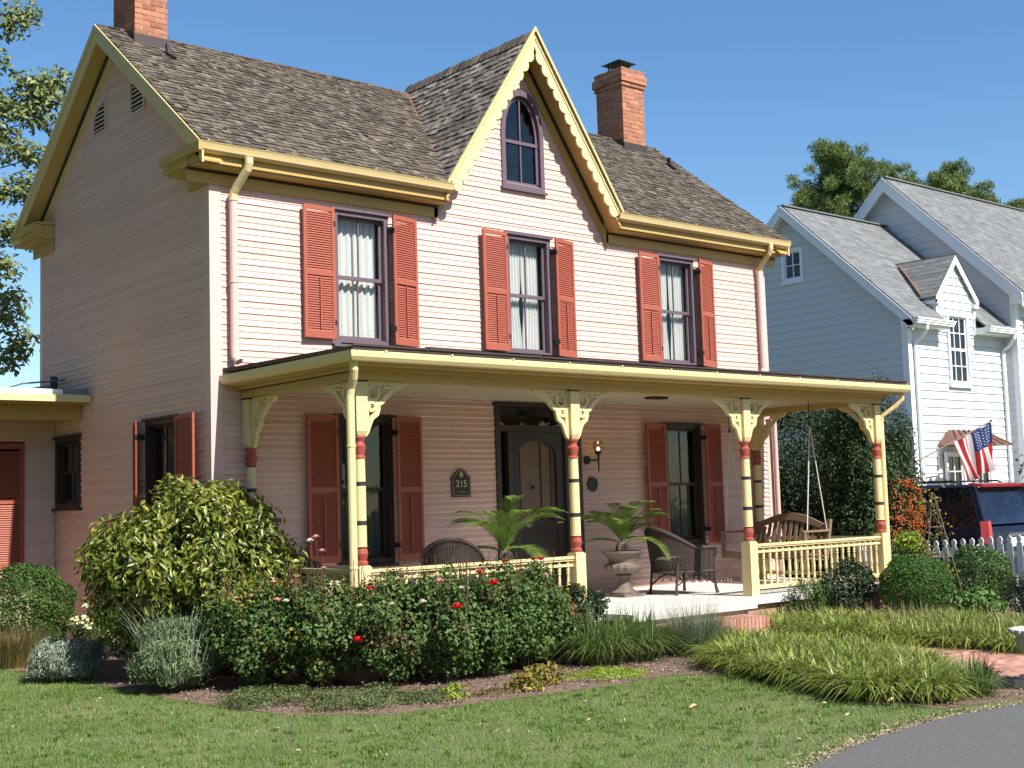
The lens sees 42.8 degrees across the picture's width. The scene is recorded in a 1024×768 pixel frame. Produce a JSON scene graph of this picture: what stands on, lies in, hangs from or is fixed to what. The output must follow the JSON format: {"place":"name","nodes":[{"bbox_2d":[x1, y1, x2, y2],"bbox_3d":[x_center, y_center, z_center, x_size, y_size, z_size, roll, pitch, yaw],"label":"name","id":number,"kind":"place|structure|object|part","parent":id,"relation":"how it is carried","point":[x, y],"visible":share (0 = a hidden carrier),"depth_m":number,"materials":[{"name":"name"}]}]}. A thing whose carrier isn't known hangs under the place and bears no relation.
{"place":"outdoors","nodes":[
{"label":"outdoors","id":0,"kind":"place"},
{"bbox_2d":[0,576,1023,767],"bbox_3d":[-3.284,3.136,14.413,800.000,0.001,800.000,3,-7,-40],"label":"ground","id":1,"kind":"structure","parent":0,"point":[786,737],"depth_m":9.82,"materials":[{"name":"green plant"}]},
{"bbox_2d":[0,0,74,376],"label":"broadleaf tree","id":2,"kind":"object","parent":1,"relation":"on","point":[44,89],"visible":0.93,"depth_m":20.57,"materials":[{"name":"green plant"}]},
{"bbox_2d":[26,635,108,680],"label":"lavender","id":3,"kind":"object","parent":1,"relation":"on","point":[72,658],"visible":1,"depth_m":13.53,"materials":[{"name":"green plant"}]},
{"bbox_2d":[0,0,910,683],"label":"pink house","id":4,"kind":"structure","parent":1,"relation":"on","point":[354,324],"depth_m":17.08,"materials":[{"name":"paint"}]},
{"bbox_2d":[0,442,24,570],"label":"louvred door","id":5,"kind":"structure","parent":4,"relation":"in","point":[12,454],"depth_m":17.63,"materials":[{"name":"red paint"}]},
{"bbox_2d":[51,434,81,510],"bbox_3d":[-5.845,1.215,17.845,0.540,1.015,0.900,3,-7,-40],"label":"window","id":6,"kind":"structure","parent":4,"relation":"in","point":[68,447],"depth_m":17.98,"materials":[{"name":"black glass"}]},
{"bbox_2d":[141,414,178,519],"bbox_3d":[-3.983,1.297,15.649,0.540,1.805,0.920,3,-7,-40],"label":"window","id":7,"kind":"structure","parent":4,"relation":"in","point":[159,437],"depth_m":15.83,"materials":[{"name":"black glass"}]},
{"bbox_2d":[289,552,349,602],"bbox_3d":[-2.541,2.437,14.526,1.409,1.326,0.778,-4,-6,19],"label":"porch railing","id":8,"kind":"object","parent":4,"relation":"on","point":[309,563],"visible":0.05,"depth_m":14.73,"materials":[{"name":"beige wood"}]},
{"bbox_2d":[331,206,390,346],"bbox_3d":[-2.001,-1.271,16.308,0.870,1.715,0.540,3,-7,-40],"label":"window","id":9,"kind":"structure","parent":4,"relation":"in","point":[361,237],"depth_m":16.32,"materials":[{"name":"paint"}]},
{"bbox_2d":[334,413,398,566],"bbox_3d":[-1.920,1.317,16.064,0.870,1.855,0.540,3,-7,-40],"label":"window","id":10,"kind":"structure","parent":4,"relation":"in","point":[379,441],"depth_m":16.13,"materials":[{"name":"black glass"}]},
{"bbox_2d":[420,537,484,591],"bbox_3d":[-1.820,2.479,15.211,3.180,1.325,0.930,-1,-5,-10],"label":"wicker chair","id":11,"kind":"object","parent":4,"relation":"on","point":[469,547],"visible":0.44,"depth_m":15.08,"materials":[{"name":"brown wicker"}]},
{"bbox_2d":[451,468,470,496],"bbox_3d":[-0.657,1.271,16.853,0.310,0.365,0.023,3,-7,-40],"label":"house number sign","id":12,"kind":"object","parent":4,"relation":"attached to","point":[460,482],"visible":1,"depth_m":16.84,"materials":[{"name":"black metal"}]},
{"bbox_2d":[484,560,526,585],"bbox_3d":[-0.066,2.404,15.537,0.580,0.605,0.580,3,-7,-40],"label":"planter urn","id":13,"kind":"object","parent":4,"relation":"on","point":[501,567],"visible":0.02,"depth_m":15.39,"materials":[{"name":"stone"}]},
{"bbox_2d":[447,495,567,570],"bbox_3d":[-0.120,1.798,15.571,1.682,0.930,1.509,3,-7,-40],"label":"sago palm","id":14,"kind":"object","parent":13,"relation":"in","point":[504,539],"visible":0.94,"depth_m":15.49,"materials":[{"name":"green plant"}]},
{"bbox_2d":[500,89,547,195],"bbox_3d":[0.050,-3.364,18.210,0.820,1.500,0.360,3,-7,-40],"label":"attic window","id":15,"kind":"structure","parent":4,"relation":"in","point":[515,145],"depth_m":18.31,"materials":[{"name":"paint"}]},
{"bbox_2d":[503,231,553,356],"bbox_3d":[0.093,-1.174,18.088,0.870,1.725,0.540,3,-7,-40],"label":"window","id":16,"kind":"structure","parent":4,"relation":"in","point":[529,267],"depth_m":18.13,"materials":[{"name":"paint"}]},
{"bbox_2d":[518,441,556,519],"bbox_3d":[0.349,1.768,17.750,0.950,2.220,0.075,3,-7,-40],"label":"door","id":17,"kind":"structure","parent":4,"relation":"in","point":[536,459],"depth_m":17.83,"materials":[{"name":"brown wood"}]},
{"bbox_2d":[511,431,566,592],"bbox_3d":[0.378,1.764,17.716,0.970,2.240,0.085,3,-7,-40],"label":"screen door","id":18,"kind":"structure","parent":4,"relation":"in","point":[550,535],"depth_m":17.82,"materials":[{"name":"paint"}]},
{"bbox_2d":[587,477,597,491],"bbox_3d":[1.133,1.410,18.370,0.200,0.210,0.020,3,-7,-40],"label":"round plaque","id":19,"kind":"object","parent":4,"relation":"attached to","point":[592,484],"visible":1,"depth_m":18.36,"materials":[{"name":"black metal"}]},
{"bbox_2d":[584,439,603,471],"bbox_3d":[1.153,1.004,18.336,0.283,0.460,0.163,-3,-6,17],"label":"wall lamp","id":20,"kind":"object","parent":4,"relation":"attached to","point":[587,459],"visible":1,"depth_m":18.30,"materials":[{"name":"black metal"}]},
{"bbox_2d":[602,550,645,597],"bbox_3d":[1.504,2.548,17.590,0.580,0.605,0.580,3,-7,-40],"label":"planter urn","id":21,"kind":"object","parent":4,"relation":"on","point":[622,565],"visible":1,"depth_m":17.43,"materials":[{"name":"stone"}]},
{"bbox_2d":[580,500,672,559],"bbox_3d":[1.525,1.984,17.602,1.563,0.813,1.385,3,-7,-40],"label":"sago palm","id":22,"kind":"object","parent":21,"relation":"in","point":[620,530],"visible":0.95,"depth_m":17.55,"materials":[{"name":"green plant"}]},
{"bbox_2d":[656,253,697,366],"bbox_3d":[2.362,-1.064,20.017,0.870,1.725,0.540,3,-7,-40],"label":"window","id":23,"kind":"structure","parent":4,"relation":"in","point":[679,339],"depth_m":20.07,"materials":[{"name":"paint"}]},
{"bbox_2d":[644,527,718,595],"bbox_3d":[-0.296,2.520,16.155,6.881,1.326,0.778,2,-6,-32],"label":"wicker chair","id":24,"kind":"object","parent":4,"relation":"on","point":[688,560],"visible":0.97,"depth_m":17.53,"materials":[{"name":"brown wicker"}]},
{"bbox_2d":[662,422,708,544],"bbox_3d":[2.443,1.529,19.773,0.870,1.855,0.540,3,-7,-40],"label":"window","id":25,"kind":"structure","parent":4,"relation":"in","point":[684,452],"depth_m":19.83,"materials":[{"name":"black glass"}]},
{"bbox_2d":[718,402,831,559],"bbox_3d":[3.889,1.458,19.473,0.749,2.320,1.575,3,-7,-40],"label":"porch swing","id":26,"kind":"object","parent":4,"relation":"hanging from","point":[803,519],"visible":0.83,"depth_m":19.49,"materials":[{"name":"brown wood"}]},
{"bbox_2d":[1,674,922,767],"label":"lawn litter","id":27,"kind":"object","parent":1,"relation":"on","point":[425,726],"visible":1,"depth_m":10.16,"materials":[{"name":"beige plant"}]},
{"bbox_2d":[1,671,950,767],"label":"dry lawn grass","id":28,"kind":"structure","parent":1,"relation":"on","point":[521,729],"depth_m":9.78,"materials":[{"name":"beige plant"}]},
{"bbox_2d":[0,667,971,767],"bbox_3d":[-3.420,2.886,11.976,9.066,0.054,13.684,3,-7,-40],"label":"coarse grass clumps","id":29,"kind":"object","parent":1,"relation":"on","point":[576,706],"visible":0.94,"depth_m":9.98,"materials":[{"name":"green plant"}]},
{"bbox_2d":[1,604,1023,714],"bbox_3d":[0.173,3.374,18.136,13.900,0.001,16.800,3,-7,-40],"label":"garden bed","id":30,"kind":"object","parent":1,"relation":"on","point":[382,710],"visible":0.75,"depth_m":12.52,"materials":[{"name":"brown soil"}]},
{"bbox_2d":[0,621,65,669],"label":"dry ornamental grass","id":31,"kind":"object","parent":30,"relation":"on","point":[15,651],"depth_m":15.03,"materials":[{"name":"beige plant"}]},
{"bbox_2d":[0,562,77,641],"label":"boxwood bush","id":32,"kind":"object","parent":30,"relation":"on","point":[24,579],"visible":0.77,"depth_m":15.81,"materials":[{"name":"green plant"}]},
{"bbox_2d":[67,598,117,650],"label":"cream flowering plant","id":33,"kind":"object","parent":30,"relation":"on","point":[82,628],"visible":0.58,"depth_m":15.37,"materials":[{"name":"green plant"}]},
{"bbox_2d":[105,592,236,691],"bbox_3d":[-3.224,2.476,12.646,1.333,0.983,1.315,-1,-5,-3],"label":"lavender","id":34,"kind":"object","parent":30,"relation":"on","point":[168,648],"visible":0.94,"depth_m":12.43,"materials":[{"name":"green plant"}]},
{"bbox_2d":[69,473,307,658],"bbox_3d":[-3.339,2.009,13.850,2.117,2.152,2.429,-6,-7,35],"label":"camellia bush","id":35,"kind":"object","parent":30,"relation":"on","point":[175,556],"visible":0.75,"depth_m":13.24,"materials":[{"name":"green plant"}]},
{"bbox_2d":[196,565,312,687],"bbox_3d":[-2.428,2.351,12.674,1.206,1.187,1.116,3,-7,-40],"label":"rose bush","id":36,"kind":"object","parent":30,"relation":"on","point":[250,651],"visible":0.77,"depth_m":12.44,"materials":[{"name":"green plant"}]},
{"bbox_2d":[209,683,312,708],"bbox_3d":[-2.162,2.749,11.624,0.951,0.170,0.847,3,-7,-40],"label":"creeping juniper","id":37,"kind":"object","parent":30,"relation":"on","point":[254,697],"visible":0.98,"depth_m":11.44,"materials":[{"name":"green plant"}]},
{"bbox_2d":[262,534,387,687],"bbox_3d":[-1.803,2.180,12.570,1.290,1.468,1.196,3,-7,-40],"label":"rose bush","id":38,"kind":"object","parent":30,"relation":"on","point":[320,628],"visible":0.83,"depth_m":12.32,"materials":[{"name":"green plant"}]},
{"bbox_2d":[301,682,410,712],"bbox_3d":[-1.345,2.703,11.418,0.982,0.168,1.017,-1,-5,-9],"label":"creeping juniper","id":39,"kind":"object","parent":30,"relation":"on","point":[386,695],"visible":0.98,"depth_m":11.25,"materials":[{"name":"green plant"}]},
{"bbox_2d":[328,558,448,684],"bbox_3d":[-1.206,2.293,12.590,1.340,1.212,1.219,3,-7,-40],"label":"rose bush","id":40,"kind":"object","parent":30,"relation":"on","point":[388,629],"visible":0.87,"depth_m":12.30,"materials":[{"name":"green plant"}]},
{"bbox_2d":[397,686,450,703],"bbox_3d":[-0.768,2.714,11.440,0.494,0.114,0.520,-3,-5,10],"label":"creeping juniper","id":41,"kind":"object","parent":30,"relation":"on","point":[426,694],"visible":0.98,"depth_m":11.34,"materials":[{"name":"green plant"}]},
{"bbox_2d":[398,554,505,681],"bbox_3d":[-0.625,2.275,12.696,1.322,1.232,1.158,3,-7,-40],"label":"rose bush","id":42,"kind":"object","parent":30,"relation":"on","point":[455,636],"visible":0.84,"depth_m":12.51,"materials":[{"name":"green plant"}]},
{"bbox_2d":[440,682,470,699],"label":"marigold plant","id":43,"kind":"object","parent":30,"relation":"on","point":[455,686],"visible":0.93,"depth_m":11.47,"materials":[{"name":"green plant"}]},
{"bbox_2d":[471,687,518,695],"bbox_3d":[-0.163,2.743,11.688,0.488,0.060,0.268,3,-7,-40],"label":"thyme mat","id":44,"kind":"object","parent":30,"relation":"on","point":[489,690],"visible":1,"depth_m":11.68,"materials":[{"name":"green plant"}]},
{"bbox_2d":[441,552,551,675],"bbox_3d":[-0.265,2.303,13.104,1.335,1.230,1.093,3,-7,-40],"label":"rose bush","id":45,"kind":"object","parent":30,"relation":"on","point":[516,634],"visible":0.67,"depth_m":12.88,"materials":[{"name":"green plant"}]},
{"bbox_2d":[502,668,547,692],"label":"yellow edged plant","id":46,"kind":"object","parent":30,"relation":"on","point":[528,681],"visible":0.98,"depth_m":11.87,"materials":[{"name":"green plant"}]},
{"bbox_2d":[482,553,583,669],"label":"rose bush","id":47,"kind":"object","parent":30,"relation":"on","point":[541,575],"visible":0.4,"depth_m":13.35,"materials":[{"name":"green plant"}]},
{"bbox_2d":[522,661,564,684],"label":"yellow edged plant","id":48,"kind":"object","parent":30,"relation":"on","point":[557,678],"visible":0.83,"depth_m":12.24,"materials":[{"name":"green plant"}]},
{"bbox_2d":[523,572,583,664],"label":"rose bush","id":49,"kind":"object","parent":30,"relation":"on","point":[567,628],"visible":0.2,"depth_m":13.65,"materials":[{"name":"green plant"}]},
{"bbox_2d":[562,582,610,650],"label":"holly seedling","id":50,"kind":"object","parent":30,"relation":"on","point":[576,591],"visible":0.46,"depth_m":14.22,"materials":[{"name":"green plant"}]},
{"bbox_2d":[563,665,651,680],"bbox_3d":[0.908,2.773,12.613,0.876,0.108,0.840,-2,-5,6],"label":"sedum mat","id":51,"kind":"object","parent":30,"relation":"on","point":[594,672],"visible":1,"depth_m":12.53,"materials":[{"name":"green plant"}]},
{"bbox_2d":[549,600,667,666],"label":"liriope clump","id":52,"kind":"object","parent":30,"relation":"on","point":[586,650],"visible":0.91,"depth_m":13.51,"materials":[{"name":"green plant"}]},
{"bbox_2d":[599,603,675,645],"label":"liriope clump","id":53,"kind":"object","parent":30,"relation":"on","point":[644,612],"visible":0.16,"depth_m":14.29,"materials":[{"name":"green plant"}]},
{"bbox_2d":[587,606,707,661],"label":"liriope clump","id":54,"kind":"object","parent":30,"relation":"on","point":[650,653],"visible":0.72,"depth_m":13.77,"materials":[{"name":"green plant"}]},
{"bbox_2d":[633,589,747,656],"bbox_3d":[1.995,2.594,14.303,1.400,0.718,1.348,3,-7,-40],"label":"russian sage","id":55,"kind":"object","parent":30,"relation":"on","point":[701,625],"visible":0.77,"depth_m":14.10,"materials":[{"name":"green plant"}]},
{"bbox_2d":[785,577,827,614],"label":"boxwood","id":56,"kind":"object","parent":30,"relation":"on","point":[817,589],"visible":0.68,"depth_m":16.85,"materials":[{"name":"green plant"}]},
{"bbox_2d":[664,624,1015,707],"bbox_3d":[3.012,2.592,12.685,2.671,0.358,5.440,0,-6,-18],"label":"liriope bed","id":57,"kind":"object","parent":30,"relation":"on","point":[818,671],"visible":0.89,"depth_m":11.79,"materials":[{"name":"green plant"}]},
{"bbox_2d":[708,617,929,673],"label":"seed spikes","id":58,"kind":"object","parent":57,"relation":"on","point":[830,645],"visible":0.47,"depth_m":12.21,"materials":[{"name":"plant"}]},
{"bbox_2d":[814,554,876,612],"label":"glossy shrub","id":59,"kind":"object","parent":30,"relation":"on","point":[863,576],"visible":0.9,"depth_m":17.44,"materials":[{"name":"green plant"}]},
{"bbox_2d":[812,366,928,578],"bbox_3d":[5.790,1.599,21.043,1.718,3.740,1.635,3,-7,-40],"label":"evergreen tree","id":60,"kind":"object","parent":30,"relation":"on","point":[852,468],"visible":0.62,"depth_m":20.77,"materials":[{"name":"green plant"}]},
{"bbox_2d":[839,660,923,699],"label":"liriope clump","id":61,"kind":"object","parent":30,"relation":"on","point":[903,696],"visible":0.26,"depth_m":10.68,"materials":[{"name":"green plant"}]},
{"bbox_2d":[890,529,936,593],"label":"bright shrub","id":62,"kind":"object","parent":30,"relation":"on","point":[905,541],"visible":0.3,"depth_m":18.91,"materials":[{"name":"green plant"}]},
{"bbox_2d":[883,545,947,610],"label":"glossy shrub","id":63,"kind":"object","parent":30,"relation":"on","point":[904,552],"visible":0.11,"depth_m":18.09,"materials":[{"name":"green plant"}]},
{"bbox_2d":[888,659,986,702],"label":"liriope clump","id":64,"kind":"object","parent":30,"relation":"on","point":[942,694],"visible":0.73,"depth_m":10.46,"materials":[{"name":"green plant"}]},
{"bbox_2d":[943,647,1018,687],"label":"liriope clump","id":65,"kind":"object","parent":30,"relation":"on","point":[977,663],"visible":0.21,"depth_m":11.23,"materials":[{"name":"green plant"}]},
{"bbox_2d":[941,656,1022,697],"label":"liriope clump","id":66,"kind":"object","parent":30,"relation":"on","point":[990,684],"visible":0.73,"depth_m":10.70,"materials":[{"name":"green plant"}]},
{"bbox_2d":[1008,626,1023,688],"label":"garden urn","id":67,"kind":"object","parent":30,"relation":"on","point":[1017,632],"visible":1,"depth_m":11.05,"materials":[{"name":"stone"}]},
{"bbox_2d":[772,408,895,576],"bbox_3d":[5.022,1.796,23.573,5.203,3.890,2.682,3,-7,-40],"label":"evergreen hedge","id":68,"kind":"object","parent":1,"relation":"on","point":[797,493],"visible":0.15,"depth_m":22.85,"materials":[{"name":"green plant"}]},
{"bbox_2d":[784,137,890,217],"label":"pine tree","id":69,"kind":"object","parent":1,"relation":"on","point":[844,181],"visible":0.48,"depth_m":65.06,"materials":[{"name":"green plant"}]},
{"bbox_2d":[780,698,1023,767],"bbox_3d":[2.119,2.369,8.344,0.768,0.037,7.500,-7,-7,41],"label":"verge litter","id":70,"kind":"object","parent":1,"relation":"on","point":[864,740],"visible":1,"depth_m":9.07,"materials":[{"name":"beige plant"}]},
{"bbox_2d":[873,158,932,186],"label":"pine tree","id":71,"kind":"object","parent":1,"relation":"on","point":[892,170],"visible":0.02,"depth_m":69.12,"materials":[{"name":"green plant"}]},
{"bbox_2d":[861,535,1023,604],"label":"picket fence","id":72,"kind":"object","parent":1,"relation":"on","point":[1018,554],"visible":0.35,"depth_m":18.61,"materials":[{"name":"paint"}]},
{"bbox_2d":[923,156,975,196],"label":"pine tree","id":73,"kind":"object","parent":1,"relation":"on","point":[949,177],"visible":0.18,"depth_m":71.19,"materials":[{"name":"green plant"}]},
{"bbox_2d":[970,179,1023,208],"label":"pine tree","id":74,"kind":"object","parent":1,"relation":"on","point":[985,186],"visible":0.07,"depth_m":74.53,"materials":[{"name":"green plant"}]},
{"bbox_2d":[995,605,1023,618],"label":"garden bed","id":75,"kind":"object","parent":1,"relation":"on","point":[1009,612],"depth_m":18.00,"materials":[{"name":"green plant"}]},
{"bbox_2d":[753,603,1023,655],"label":"liriope border","id":76,"kind":"object","parent":75,"relation":"on","point":[995,638],"visible":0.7,"depth_m":14.74,"materials":[{"name":"green plant"}]},
{"bbox_2d":[754,598,1023,642],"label":"seed spikes","id":77,"kind":"object","parent":76,"relation":"on","point":[903,614],"visible":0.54,"depth_m":15.26,"materials":[{"name":"green plant"}]},
{"bbox_2d":[878,553,955,612],"bbox_3d":[5.345,2.690,17.294,0.996,0.899,1.005,3,-7,-40],"label":"boxwood ball","id":78,"kind":"object","parent":75,"relation":"on","point":[916,567],"visible":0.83,"depth_m":17.08,"materials":[{"name":"green plant"}]},
{"bbox_2d":[908,484,962,609],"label":"shrub","id":79,"kind":"object","parent":75,"relation":"on","point":[931,495],"visible":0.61,"depth_m":17.76,"materials":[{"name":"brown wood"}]},
{"bbox_2d":[946,585,1008,615],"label":"leafy perennial","id":80,"kind":"object","parent":75,"relation":"on","point":[983,596],"visible":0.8,"depth_m":16.71,"materials":[{"name":"green plant"}]},
{"bbox_2d":[944,544,1015,610],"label":"round holly","id":81,"kind":"object","parent":75,"relation":"on","point":[980,580],"visible":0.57,"depth_m":17.84,"materials":[{"name":"green plant"}]},
{"bbox_2d":[995,571,1023,616],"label":"holly","id":82,"kind":"object","parent":75,"relation":"on","point":[1018,589],"visible":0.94,"depth_m":17.21,"materials":[{"name":"green plant"}]},
{"bbox_2d":[1005,197,1023,208],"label":"pine tree","id":83,"kind":"object","parent":1,"relation":"on","point":[1016,203],"visible":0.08,"depth_m":77.69,"materials":[{"name":"green plant"}]},
{"bbox_2d":[0,0,1023,387],"label":"sky","id":84,"kind":"structure","parent":0,"point":[737,93],"materials":[{"name":"blue"}]},
{"bbox_2d":[764,176,1023,521],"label":"white house","id":85,"kind":"structure","parent":0,"point":[919,288],"depth_m":29.93,"materials":[{"name":"paint"}]},
{"bbox_2d":[780,246,804,285],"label":"window","id":86,"kind":"structure","parent":85,"relation":"in","point":[792,265],"depth_m":30.43,"materials":[{"name":"white glass"}]},
{"bbox_2d":[944,452,966,484],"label":"window","id":87,"kind":"structure","parent":85,"relation":"in","point":[953,465],"depth_m":28.56,"materials":[{"name":"white glass"}]},
{"bbox_2d":[917,419,995,479],"bbox_3d":[9.162,1.405,27.416,2.260,1.316,0.260,0,-6,-20],"label":"flag","id":88,"kind":"object","parent":85,"relation":"attached to","point":[974,449],"visible":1,"depth_m":27.62,"materials":[{"name":"multicoloured fabric"}]},
{"bbox_2d":[946,312,973,388],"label":"window","id":89,"kind":"structure","parent":85,"relation":"in","point":[958,343],"depth_m":29.33,"materials":[{"name":"white glass"}]},
{"bbox_2d":[974,471,993,482],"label":"window","id":90,"kind":"structure","parent":85,"relation":"in","point":[989,475],"depth_m":29.42,"materials":[{"name":"white glass"}]},
{"bbox_2d":[770,636,1023,680],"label":"path","id":91,"kind":"structure","parent":0,"point":[1014,664],"depth_m":12.89,"materials":[{"name":"brick"}]},
{"bbox_2d":[809,703,1023,767],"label":"road","id":92,"kind":"structure","parent":0,"point":[991,738],"depth_m":8.55,"materials":[{"name":"grey asphalt"}]},
{"bbox_2d":[1014,452,1023,477],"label":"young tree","id":93,"kind":"object","parent":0,"point":[1020,471],"visible":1,"depth_m":21.65,"materials":[{"name":"green plant"}]},
{"label":"driveway","id":94,"kind":"structure","parent":0,"visible":0},
{"bbox_2d":[778,529,855,577],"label":"border shrub","id":95,"kind":"object","parent":94,"relation":"on","point":[810,564],"visible":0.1,"depth_m":21.38,"materials":[{"name":"green plant"}]},
{"bbox_2d":[782,480,1023,583],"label":"suv","id":96,"kind":"object","parent":94,"relation":"on","point":[985,511],"visible":0.16,"depth_m":20.93,"materials":[{"name":"blue paint"}]},
{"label":"side window","id":97,"kind":"part","parent":96,"relation":"part of","materials":[{"name":"black glass"}]},
{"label":"rear window","id":98,"kind":"part","parent":96,"relation":"part of","materials":[{"name":"blue glass"}]}
]}

